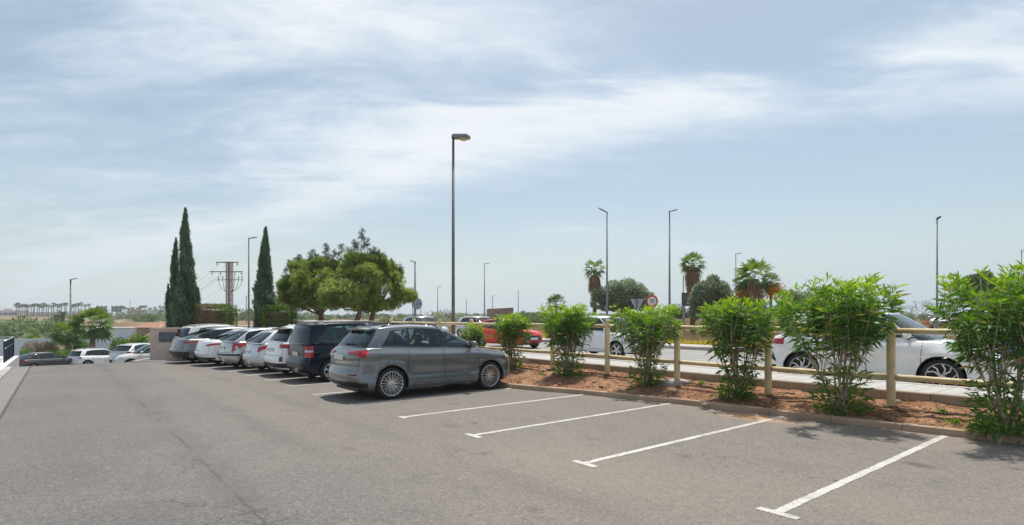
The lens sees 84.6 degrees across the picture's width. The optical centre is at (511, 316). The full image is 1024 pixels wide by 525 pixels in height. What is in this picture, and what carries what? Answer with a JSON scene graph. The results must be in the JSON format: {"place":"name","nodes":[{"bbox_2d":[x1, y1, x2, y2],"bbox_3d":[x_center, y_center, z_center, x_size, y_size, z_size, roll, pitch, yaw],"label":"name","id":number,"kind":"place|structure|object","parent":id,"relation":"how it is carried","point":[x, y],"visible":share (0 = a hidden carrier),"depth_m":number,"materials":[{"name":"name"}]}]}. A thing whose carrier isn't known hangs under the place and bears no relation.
{"place":"outdoors","nodes":[
{"label":"outdoors","id":0,"kind":"place"},
{"bbox_2d":[0,356,17,370],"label":"plaza","id":1,"kind":"structure","parent":0,"point":[4,365],"depth_m":24.23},
{"bbox_2d":[0,336,13,362],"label":"metal railing","id":2,"kind":"object","parent":1,"relation":"on","point":[8,349],"visible":0.91,"depth_m":25.41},
{"bbox_2d":[3,360,187,368],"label":"parking lot","id":3,"kind":"structure","parent":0,"point":[90,364],"depth_m":23.89,"materials":[{"name":"asphalt"}]},
{"bbox_2d":[19,352,71,366],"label":"car","id":4,"kind":"object","parent":3,"relation":"on","point":[51,358],"visible":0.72,"depth_m":41.88,"materials":[{"name":"grey paint"}]},
{"bbox_2d":[67,348,110,364],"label":"car","id":5,"kind":"object","parent":3,"relation":"on","point":[89,356],"visible":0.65,"depth_m":44.14,"materials":[{"name":"white paint"}]},
{"bbox_2d":[109,343,149,362],"bbox_3d":[-26.913,2.683,41.049,2.138,1.598,4.397,0,0,12],"label":"car","id":6,"kind":"object","parent":3,"relation":"on","point":[123,349],"visible":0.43,"depth_m":39.24,"materials":[{"name":"silver paint"}]},
{"bbox_2d":[112,344,149,362],"bbox_3d":[-21.912,2.373,34.482,4.230,1.538,2.083,0,0,-38],"label":"car","id":7,"kind":"object","parent":3,"relation":"on","point":[143,352],"visible":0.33,"depth_m":33.28,"materials":[{"name":"white paint"}]},
{"bbox_2d":[163,237,179,327],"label":"cypress","id":8,"kind":"object","parent":3,"relation":"on","point":[171,289],"visible":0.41,"depth_m":31.27,"materials":[{"name":"green plant"}]},
{"bbox_2d":[169,207,201,327],"bbox_3d":[-17.967,-1.825,30.951,1.954,8.510,1.724,0,0,0],"label":"cypress","id":9,"kind":"object","parent":3,"relation":"on","point":[187,295],"visible":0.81,"depth_m":30.78,"materials":[{"name":"green plant"}]},
{"bbox_2d":[0,316,922,351],"bbox_3d":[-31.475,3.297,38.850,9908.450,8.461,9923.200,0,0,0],"label":"ground","id":10,"kind":"structure","parent":0,"point":[123,323],"depth_m":121.12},
{"bbox_2d":[0,366,11,380],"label":"plaza kerb","id":11,"kind":"structure","parent":10,"relation":"on","point":[5,371],"depth_m":19.05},
{"bbox_2d":[7,356,18,368],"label":"retaining wall","id":12,"kind":"structure","parent":10,"relation":"on","point":[14,363],"depth_m":26.71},
{"bbox_2d":[0,308,29,316],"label":"house","id":13,"kind":"structure","parent":10,"relation":"on","point":[7,312],"depth_m":400.00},
{"bbox_2d":[0,315,43,338],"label":"scrub bush","id":14,"kind":"object","parent":10,"relation":"on","point":[6,331],"visible":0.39,"depth_m":104.16,"materials":[{"name":"green plant"}]},
{"bbox_2d":[0,339,49,357],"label":"blue screen","id":15,"kind":"object","parent":10,"relation":"on","point":[18,343],"visible":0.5,"depth_m":50.44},
{"bbox_2d":[24,333,42,338],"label":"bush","id":16,"kind":"object","parent":10,"relation":"on","point":[33,336],"visible":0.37,"depth_m":51.84,"materials":[{"name":"green plant"}]},
{"bbox_2d":[15,332,61,347],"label":"scrub bush","id":17,"kind":"object","parent":10,"relation":"on","point":[28,333],"visible":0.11,"depth_m":99.43,"materials":[{"name":"green plant"}]},
{"bbox_2d":[20,340,59,357],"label":"shrub","id":18,"kind":"object","parent":10,"relation":"on","point":[43,346],"visible":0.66,"depth_m":48.71,"materials":[{"name":"green plant"}]},
{"bbox_2d":[29,312,56,316],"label":"building","id":19,"kind":"structure","parent":10,"relation":"on","point":[40,314],"depth_m":400.00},
{"bbox_2d":[20,319,72,338],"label":"scrub bush","id":20,"kind":"object","parent":10,"relation":"on","point":[46,326],"visible":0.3,"depth_m":109.61,"materials":[{"name":"green plant"}]},
{"bbox_2d":[44,348,71,356],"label":"shrub","id":21,"kind":"object","parent":10,"relation":"on","point":[64,353],"visible":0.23,"depth_m":48.28,"materials":[{"name":"green plant"}]},
{"bbox_2d":[52,309,72,321],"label":"date palm","id":22,"kind":"object","parent":10,"relation":"on","point":[62,315],"visible":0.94,"depth_m":149.70,"materials":[{"name":"green plant"}]},
{"bbox_2d":[48,321,86,352],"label":"fan palm","id":23,"kind":"object","parent":10,"relation":"on","point":[66,340],"visible":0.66,"depth_m":49.51,"materials":[{"name":"green plant"}]},
{"bbox_2d":[70,278,77,342],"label":"street lamp","id":24,"kind":"object","parent":10,"relation":"on","point":[71,298],"visible":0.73,"depth_m":61.93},
{"bbox_2d":[63,340,88,350],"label":"shrub","id":25,"kind":"object","parent":10,"relation":"on","point":[79,346],"visible":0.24,"depth_m":51.86,"materials":[{"name":"green plant"}]},
{"bbox_2d":[60,305,118,347],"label":"fan palm","id":26,"kind":"object","parent":10,"relation":"on","point":[93,333],"visible":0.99,"depth_m":47.58,"materials":[{"name":"plant"}]},
{"bbox_2d":[77,327,136,349],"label":"pale blue building","id":27,"kind":"structure","parent":10,"relation":"on","point":[124,332],"depth_m":90.00,"materials":[{"name":"paint"}]},
{"bbox_2d":[104,312,125,319],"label":"scrub bush","id":28,"kind":"object","parent":10,"relation":"on","point":[115,317],"visible":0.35,"depth_m":254.77,"materials":[{"name":"green plant"}]},
{"bbox_2d":[109,337,130,350],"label":"shrub","id":29,"kind":"object","parent":10,"relation":"on","point":[114,344],"visible":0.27,"depth_m":49.78,"materials":[{"name":"green plant"}]},
{"bbox_2d":[128,334,149,342],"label":"shrub","id":30,"kind":"object","parent":10,"relation":"on","point":[141,339],"visible":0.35,"depth_m":49.76,"materials":[{"name":"green plant"}]},
{"bbox_2d":[133,310,165,321],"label":"scrub bush","id":31,"kind":"object","parent":10,"relation":"on","point":[146,317],"visible":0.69,"depth_m":164.29,"materials":[{"name":"green plant"}]},
{"bbox_2d":[133,322,166,337],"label":"tiled hut","id":32,"kind":"object","parent":10,"relation":"on","point":[143,329],"visible":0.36,"depth_m":80.17,"materials":[{"name":"tile"}]},
{"bbox_2d":[132,328,185,362],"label":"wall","id":33,"kind":"structure","parent":10,"relation":"on","point":[160,340],"depth_m":26.15,"materials":[{"name":"paint"}]},
{"bbox_2d":[188,303,237,326],"bbox_3d":[-16.771,0.801,31.502,2.272,3.222,1.905,0,0,0],"label":"hedge","id":34,"kind":"object","parent":10,"relation":"on","point":[223,314],"visible":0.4,"depth_m":30.82,"materials":[{"name":"green plant"}]},
{"bbox_2d":[209,261,242,308],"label":"power pylon","id":35,"kind":"object","parent":10,"relation":"on","point":[229,281],"visible":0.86,"depth_m":74.83,"materials":[{"name":"brown metal"}]},
{"bbox_2d":[251,226,277,327],"bbox_3d":[-12.214,-1.078,28.028,1.528,6.916,1.538,0,0,0],"label":"cypress","id":36,"kind":"object","parent":10,"relation":"on","point":[264,294],"visible":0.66,"depth_m":27.80,"materials":[{"name":"green plant"}]},
{"bbox_2d":[261,304,297,326],"bbox_3d":[-11.573,0.839,28.001,1.463,3.014,1.468,0,0,0],"label":"hedge","id":37,"kind":"object","parent":10,"relation":"on","point":[279,318],"visible":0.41,"depth_m":27.49,"materials":[{"name":"green plant"}]},
{"bbox_2d":[275,242,344,320],"bbox_3d":[-10.644,-0.868,29.869,4.099,6.396,3.044,0,0,0],"label":"pine tree","id":38,"kind":"object","parent":10,"relation":"on","point":[298,286],"visible":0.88,"depth_m":29.42,"materials":[{"name":"green plant"}]},
{"bbox_2d":[316,228,390,320],"bbox_3d":[-7.967,-1.181,28.620,3.527,7.022,2.858,0,0,0],"label":"pine tree","id":39,"kind":"object","parent":10,"relation":"on","point":[352,269],"visible":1,"depth_m":28.33,"materials":[{"name":"green plant"}]},
{"bbox_2d":[356,252,418,320],"bbox_3d":[-6.858,-0.592,29.678,2.308,5.844,3.526,0,0,42],"label":"pine tree","id":40,"kind":"object","parent":10,"relation":"on","point":[399,293],"visible":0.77,"depth_m":29.48,"materials":[{"name":"green plant"}]},
{"bbox_2d":[410,260,415,315],"bbox_3d":[-7.013,-1.131,40.000,0.472,5.823,0.260,0,0,0],"label":"street lamp","id":41,"kind":"object","parent":10,"relation":"on","point":[414,281],"visible":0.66,"depth_m":39.95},
{"bbox_2d":[412,298,421,309],"bbox_3d":[-6.703,-0.929,39.851,0.840,0.835,0.192,0,0,20],"label":"round sign","id":42,"kind":"object","parent":41,"relation":"attached to","point":[418,304],"visible":0.78,"depth_m":39.75,"materials":[{"name":"metal"}]},
{"bbox_2d":[426,312,466,325],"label":"scrub bush","id":43,"kind":"object","parent":10,"relation":"on","point":[438,315],"visible":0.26,"depth_m":84.21,"materials":[{"name":"green plant"}]},
{"bbox_2d":[487,308,512,318],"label":"concrete hut","id":44,"kind":"object","parent":10,"relation":"on","point":[498,312],"visible":0.18,"depth_m":57.98,"materials":[{"name":"grey"}]},
{"bbox_2d":[527,316,544,322],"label":"scrub bush","id":45,"kind":"object","parent":10,"relation":"on","point":[534,319],"visible":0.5,"depth_m":77.65,"materials":[{"name":"green plant"}]},
{"bbox_2d":[545,294,566,313],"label":"fan palm","id":46,"kind":"object","parent":10,"relation":"on","point":[555,299],"visible":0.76,"depth_m":54.72,"materials":[{"name":"green plant"}]},
{"bbox_2d":[582,258,605,315],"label":"fan palm","id":47,"kind":"object","parent":10,"relation":"on","point":[594,281],"visible":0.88,"depth_m":41.78,"materials":[{"name":"green plant"}]},
{"bbox_2d":[235,308,961,320],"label":"woodland","id":48,"kind":"object","parent":10,"relation":"on","point":[341,317],"visible":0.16,"depth_m":270.71,"materials":[{"name":"green plant"}]},
{"bbox_2d":[599,208,607,315],"bbox_3d":[6.307,-2.919,38.900,0.715,9.298,0.260,0,0,0],"label":"street lamp","id":49,"kind":"object","parent":10,"relation":"on","point":[606,261],"visible":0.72,"depth_m":38.85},
{"bbox_2d":[590,277,655,320],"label":"round tree","id":50,"kind":"object","parent":10,"relation":"on","point":[625,293],"visible":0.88,"depth_m":40.56,"materials":[{"name":"green plant"}]},
{"bbox_2d":[344,317,959,328],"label":"rough grass","id":51,"kind":"structure","parent":10,"relation":"on","point":[903,324],"depth_m":65.14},
{"bbox_2d":[646,295,657,307],"bbox_3d":[6.727,0.315,26.989,0.600,2.730,0.097,0,0,36],"label":"speed limit sign","id":52,"kind":"object","parent":10,"relation":"on","point":[652,300],"visible":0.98,"depth_m":26.94,"materials":[{"name":"white"}]},
{"bbox_2d":[541,332,774,345],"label":"yellow flowers","id":53,"kind":"object","parent":10,"relation":"on","point":[681,342],"visible":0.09,"depth_m":29.61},
{"bbox_2d":[668,209,677,319],"bbox_3d":[10.923,-2.796,38.200,0.645,9.051,0.260,0,0,0],"label":"street lamp","id":54,"kind":"object","parent":10,"relation":"on","point":[669,294],"visible":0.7,"depth_m":38.15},
{"bbox_2d":[661,304,689,319],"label":"round tree","id":55,"kind":"object","parent":10,"relation":"on","point":[679,316],"visible":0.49,"depth_m":74.53,"materials":[{"name":"green plant"}]},
{"bbox_2d":[396,325,961,345],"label":"dry grass","id":56,"kind":"structure","parent":10,"relation":"on","point":[689,335],"depth_m":35.83,"materials":[{"name":"plant"}]},
{"bbox_2d":[682,293,689,334],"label":"billboard","id":57,"kind":"object","parent":10,"relation":"on","point":[684,300],"visible":0.62,"depth_m":41.97,"materials":[{"name":"metal"}]},
{"bbox_2d":[679,252,706,335],"bbox_3d":[12.872,-1.573,39.998,1.982,6.407,2.133,0,0,42],"label":"fan palm","id":58,"kind":"object","parent":10,"relation":"on","point":[692,274],"visible":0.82,"depth_m":39.76,"materials":[{"name":"green plant"}]},
{"bbox_2d":[687,273,735,337],"bbox_3d":[12.780,-0.605,36.013,3.256,4.388,1.775,0,0,0],"label":"round tree","id":59,"kind":"object","parent":10,"relation":"on","point":[709,289],"visible":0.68,"depth_m":35.65,"materials":[{"name":"green plant"}]},
{"bbox_2d":[731,273,751,315],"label":"fan palm","id":60,"kind":"object","parent":10,"relation":"on","point":[741,295],"visible":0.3,"depth_m":36.72,"materials":[{"name":"green plant"}]},
{"bbox_2d":[471,382,1023,443],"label":"bed kerb","id":61,"kind":"structure","parent":10,"relation":"on","point":[945,431],"depth_m":9.99,"materials":[{"name":"concrete"}]},
{"bbox_2d":[732,257,778,325],"bbox_3d":[14.623,-1.041,34.009,2.799,5.341,2.774,0,0,0],"label":"fan palm","id":62,"kind":"object","parent":10,"relation":"on","point":[755,288],"visible":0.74,"depth_m":33.69,"materials":[{"name":"green plant"}]},
{"bbox_2d":[500,362,1022,435],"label":"planting bed","id":63,"kind":"object","parent":10,"relation":"on","point":[640,390],"visible":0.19,"depth_m":11.36,"materials":[{"name":"red soil"}]},
{"bbox_2d":[459,322,487,347],"bbox_3d":[-1.264,0.904,18.421,0.937,1.563,1.130,0,0,40],"label":"oleander","id":64,"kind":"object","parent":63,"relation":"on","point":[476,334],"visible":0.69,"depth_m":18.28,"materials":[{"name":"green plant"}]},
{"bbox_2d":[487,312,535,369],"bbox_3d":[-0.021,0.780,16.818,1.306,1.896,1.621,0,0,14],"label":"oleander","id":65,"kind":"object","parent":63,"relation":"on","point":[509,332],"visible":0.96,"depth_m":16.65,"materials":[{"name":"green plant"}]},
{"bbox_2d":[536,303,599,378],"bbox_3d":[1.501,0.649,14.952,1.808,2.109,1.766,0,0,0],"label":"oleander","id":66,"kind":"object","parent":63,"relation":"on","point":[568,323],"visible":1,"depth_m":14.79,"materials":[{"name":"green plant"}]},
{"bbox_2d":[605,302,683,385],"bbox_3d":[3.038,0.699,12.964,1.729,2.094,1.878,0,0,0],"label":"oleander","id":67,"kind":"object","parent":63,"relation":"on","point":[650,326],"visible":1,"depth_m":12.77,"materials":[{"name":"green plant"}]},
{"bbox_2d":[656,379,689,386],"bbox_3d":[3.710,1.537,12.950,0.620,0.160,0.500,0,0,-29],"label":"concrete footing","id":68,"kind":"object","parent":63,"relation":"on","point":[671,383],"visible":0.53,"depth_m":12.75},
{"bbox_2d":[389,318,1022,405],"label":"post and rail fence","id":69,"kind":"object","parent":63,"relation":"on","point":[891,376],"visible":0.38,"depth_m":11.34,"materials":[{"name":"wood"}]},
{"bbox_2d":[692,295,778,401],"bbox_3d":[4.463,0.666,11.206,1.610,2.254,1.632,0,0,0],"label":"oleander","id":70,"kind":"object","parent":63,"relation":"on","point":[729,321],"visible":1,"depth_m":11.09,"materials":[{"name":"green plant"}]},
{"bbox_2d":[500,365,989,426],"bbox_3d":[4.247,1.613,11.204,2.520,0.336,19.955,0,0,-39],"label":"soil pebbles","id":71,"kind":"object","parent":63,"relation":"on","point":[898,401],"visible":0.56,"depth_m":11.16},
{"bbox_2d":[501,363,1023,429],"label":"dead leaves","id":72,"kind":"object","parent":63,"relation":"on","point":[872,406],"visible":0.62,"depth_m":11.19,"materials":[{"name":"brown plant"}]},
{"bbox_2d":[520,367,1022,423],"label":"irrigation hose","id":73,"kind":"object","parent":63,"relation":"on","point":[804,398],"visible":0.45,"depth_m":10.46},
{"bbox_2d":[767,271,908,416],"bbox_3d":[5.500,0.506,9.950,2.202,2.567,2.366,0,0,12],"label":"oleander","id":74,"kind":"object","parent":63,"relation":"on","point":[855,318],"visible":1,"depth_m":9.50,"materials":[{"name":"green plant"}]},
{"bbox_2d":[943,417,961,424],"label":"weed","id":75,"kind":"object","parent":63,"relation":"on","point":[957,421],"visible":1,"depth_m":8.65,"materials":[{"name":"green plant"}]},
{"bbox_2d":[924,259,1023,444],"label":"oleander","id":76,"kind":"object","parent":63,"relation":"on","point":[1001,321],"visible":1,"depth_m":7.96,"materials":[{"name":"green plant"}]},
{"bbox_2d":[503,351,1023,391],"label":"road kerb","id":77,"kind":"structure","parent":10,"relation":"on","point":[781,373],"depth_m":13.00,"materials":[{"name":"concrete"}]},
{"bbox_2d":[512,356,1023,408],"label":"bed kerb","id":78,"kind":"structure","parent":10,"relation":"on","point":[902,395],"depth_m":11.43,"materials":[{"name":"concrete"}]},
{"bbox_2d":[761,273,785,335],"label":"fan palm","id":79,"kind":"object","parent":10,"relation":"on","point":[773,288],"visible":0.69,"depth_m":34.72,"materials":[{"name":"green plant"}]},
{"bbox_2d":[775,289,809,313],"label":"round tree","id":80,"kind":"object","parent":10,"relation":"on","point":[796,294],"visible":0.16,"depth_m":59.66,"materials":[{"name":"green plant"}]},
{"bbox_2d":[905,299,933,320],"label":"bare tree","id":81,"kind":"object","parent":10,"relation":"on","point":[932,304],"visible":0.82,"depth_m":61.83,"materials":[{"name":"grey plant"}]},
{"bbox_2d":[936,216,940,328],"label":"street lamp","id":82,"kind":"object","parent":10,"relation":"on","point":[937,323],"visible":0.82,"depth_m":41.26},
{"bbox_2d":[928,313,952,327],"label":"distant car","id":83,"kind":"object","parent":10,"relation":"on","point":[933,317],"visible":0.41,"depth_m":51.97,"materials":[{"name":"silver paint"}]},
{"bbox_2d":[957,270,997,319],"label":"round tree","id":84,"kind":"object","parent":10,"relation":"on","point":[975,278],"visible":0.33,"depth_m":43.48,"materials":[{"name":"green plant"}]},
{"bbox_2d":[0,360,1023,524],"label":"parking lot","id":85,"kind":"structure","parent":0,"point":[196,442],"depth_m":6.97,"materials":[{"name":"asphalt"}]},
{"bbox_2d":[169,324,234,348],"bbox_3d":[-14.041,1.170,27.361,2.119,1.653,4.433,0,0,44],"label":"parked estate","id":86,"kind":"object","parent":85,"relation":"on","point":[185,330],"visible":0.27,"depth_m":26.06,"materials":[{"name":"white paint"}]},
{"bbox_2d":[176,328,188,335],"bbox_3d":[-15.302,0.711,26.055,1.412,0.355,0.307,0,0,44],"label":"rear window","id":87,"kind":"structure","parent":86,"relation":"in","point":[182,331],"depth_m":25.83,"materials":[{"name":"grey glass"}]},
{"bbox_2d":[169,327,243,362],"bbox_3d":[-12.698,1.203,25.418,2.148,1.533,4.786,0,0,44],"label":"parked suv","id":88,"kind":"object","parent":85,"relation":"on","point":[183,347],"visible":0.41,"depth_m":23.72,"materials":[{"name":"grey paint"}]},
{"bbox_2d":[194,328,244,365],"bbox_3d":[-10.811,1.207,23.923,4.723,1.478,2.099,0,0,-45],"label":"parked saloon","id":89,"kind":"object","parent":85,"relation":"on","point":[207,350],"visible":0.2,"depth_m":22.06,"materials":[{"name":"white paint"}]},
{"bbox_2d":[213,331,234,338],"bbox_3d":[-11.754,0.738,22.980,0.728,0.304,1.406,0,0,-45],"label":"rear window","id":90,"kind":"structure","parent":89,"relation":"in","point":[221,336],"depth_m":22.85,"materials":[{"name":"black glass"}]},
{"bbox_2d":[217,327,279,368],"bbox_3d":[-9.267,1.159,22.290,4.281,1.528,2.070,0,0,-44],"label":"parked hatchback","id":91,"kind":"object","parent":85,"relation":"on","point":[231,348],"visible":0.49,"depth_m":20.70,"materials":[{"name":"silver paint"}]},
{"bbox_2d":[242,324,279,371],"bbox_3d":[-7.601,1.077,20.808,4.295,1.648,2.077,0,0,-42],"label":"parked hatchback","id":92,"kind":"object","parent":85,"relation":"on","point":[254,351],"visible":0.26,"depth_m":19.18,"materials":[{"name":"silver paint"}]},
{"bbox_2d":[264,324,303,376],"bbox_3d":[-6.059,1.056,19.224,4.392,1.647,2.119,0,0,-41],"label":"parked suv","id":93,"kind":"object","parent":85,"relation":"on","point":[276,355],"visible":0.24,"depth_m":17.61,"materials":[{"name":"white paint"}]},
{"bbox_2d":[286,319,406,381],"bbox_3d":[-4.596,0.916,17.577,4.438,1.883,2.156,0,0,-39],"label":"parked van","id":94,"kind":"object","parent":85,"relation":"on","point":[312,344],"visible":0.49,"depth_m":16.00,"materials":[{"name":"black paint"}]},
{"bbox_2d":[328,322,509,399],"bbox_3d":[-2.135,0.968,13.843,4.519,1.690,2.148,0,0,-39],"label":"parked suv","id":95,"kind":"object","parent":85,"relation":"on","point":[378,365],"visible":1,"depth_m":12.79,"materials":[{"name":"grey paint"}]},
{"bbox_2d":[349,388,510,404],"bbox_3d":[-1.669,1.796,12.830,4.240,0.001,0.107,0,0,-39],"label":"parking line","id":96,"kind":"object","parent":85,"relation":"on","point":[428,396],"visible":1,"depth_m":12.69,"materials":[{"name":"white paint"}]},
{"bbox_2d":[398,394,582,417],"bbox_3d":[-0.170,1.776,11.395,4.638,0.001,0.222,0,0,-39],"label":"parking line","id":97,"kind":"object","parent":85,"relation":"on","point":[482,407],"visible":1,"depth_m":11.03,"materials":[{"name":"white paint"}]},
{"bbox_2d":[466,403,670,437],"bbox_3d":[1.320,1.776,9.969,4.998,0.001,0.370,0,0,-39],"label":"parking line","id":98,"kind":"object","parent":85,"relation":"on","point":[473,435],"visible":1,"depth_m":9.46,"materials":[{"name":"white paint"}]},
{"bbox_2d":[572,416,782,466],"bbox_3d":[2.838,1.776,8.406,5.147,0.001,0.370,0,0,-39],"label":"parking line","id":99,"kind":"object","parent":85,"relation":"on","point":[637,450],"visible":1,"depth_m":7.83,"materials":[{"name":"white paint"}]},
{"bbox_2d":[756,435,947,519],"bbox_3d":[4.426,1.776,6.732,5.287,0.001,0.370,0,0,-39],"label":"parking line","id":100,"kind":"object","parent":85,"relation":"on","point":[808,497],"visible":1,"depth_m":6.00,"materials":[{"name":"white paint"}]},
{"bbox_2d":[0,0,1023,316],"label":"sky","id":101,"kind":"structure","parent":0,"point":[809,138],"materials":[{"name":"blue"}]},
{"bbox_2d":[101,321,1023,399],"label":"pavement","id":102,"kind":"structure","parent":0,"point":[925,388],"depth_m":11.99,"materials":[{"name":"concrete"}]},
{"bbox_2d":[248,237,256,327],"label":"street lamp","id":103,"kind":"object","parent":102,"relation":"on","point":[249,285],"visible":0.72,"depth_m":46.95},
{"bbox_2d":[451,133,470,334],"bbox_3d":[-2.001,-2.674,22.000,0.746,8.909,0.340,0,0,0],"label":"street lamp","id":104,"kind":"object","parent":102,"relation":"on","point":[463,136],"visible":0.82,"depth_m":21.95,"materials":[{"name":"metal"}]},
{"bbox_2d":[116,321,1023,390],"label":"road","id":105,"kind":"structure","parent":0,"point":[690,355],"depth_m":23.02,"materials":[{"name":"asphalt"}]},
{"bbox_2d":[400,316,448,339],"bbox_3d":[-6.162,0.763,39.467,2.118,1.638,4.381,0,0,-39],"label":"road hatchback","id":106,"kind":"object","parent":105,"relation":"on","point":[403,333],"visible":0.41,"depth_m":39.13,"materials":[{"name":"silver paint"}]},
{"bbox_2d":[456,316,490,337],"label":"road hatchback","id":107,"kind":"object","parent":105,"relation":"on","point":[480,319],"visible":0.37,"depth_m":40.54,"materials":[{"name":"white paint"}]},
{"bbox_2d":[478,319,541,347],"bbox_3d":[-0.180,0.838,29.341,2.060,1.488,4.020,0,0,-39],"label":"road hatchback","id":108,"kind":"object","parent":105,"relation":"on","point":[536,338],"visible":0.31,"depth_m":28.87,"materials":[{"name":"red paint"}]},
{"bbox_2d":[559,316,657,356],"bbox_3d":[3.785,0.763,22.667,2.118,1.638,4.381,0,0,-39],"label":"road hatchback","id":109,"kind":"object","parent":105,"relation":"on","point":[597,344],"visible":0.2,"depth_m":21.82,"materials":[{"name":"white paint"}]},
{"bbox_2d":[772,310,1011,387],"bbox_3d":[8.417,0.711,12.923,2.187,1.743,4.558,0,0,-42],"label":"sedan","id":110,"kind":"object","parent":105,"relation":"on","point":[921,355],"visible":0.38,"depth_m":11.84,"materials":[{"name":"white paint"}]},
{"bbox_2d":[159,321,1016,366],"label":"pavement","id":111,"kind":"structure","parent":0,"point":[692,347],"depth_m":27.45,"materials":[{"name":"concrete"}]},
{"bbox_2d":[630,298,643,310],"bbox_3d":[6.696,0.348,30.015,0.800,2.663,0.100,0,0,-14],"label":"yield sign","id":112,"kind":"object","parent":111,"relation":"on","point":[637,303],"visible":0.7,"depth_m":30.02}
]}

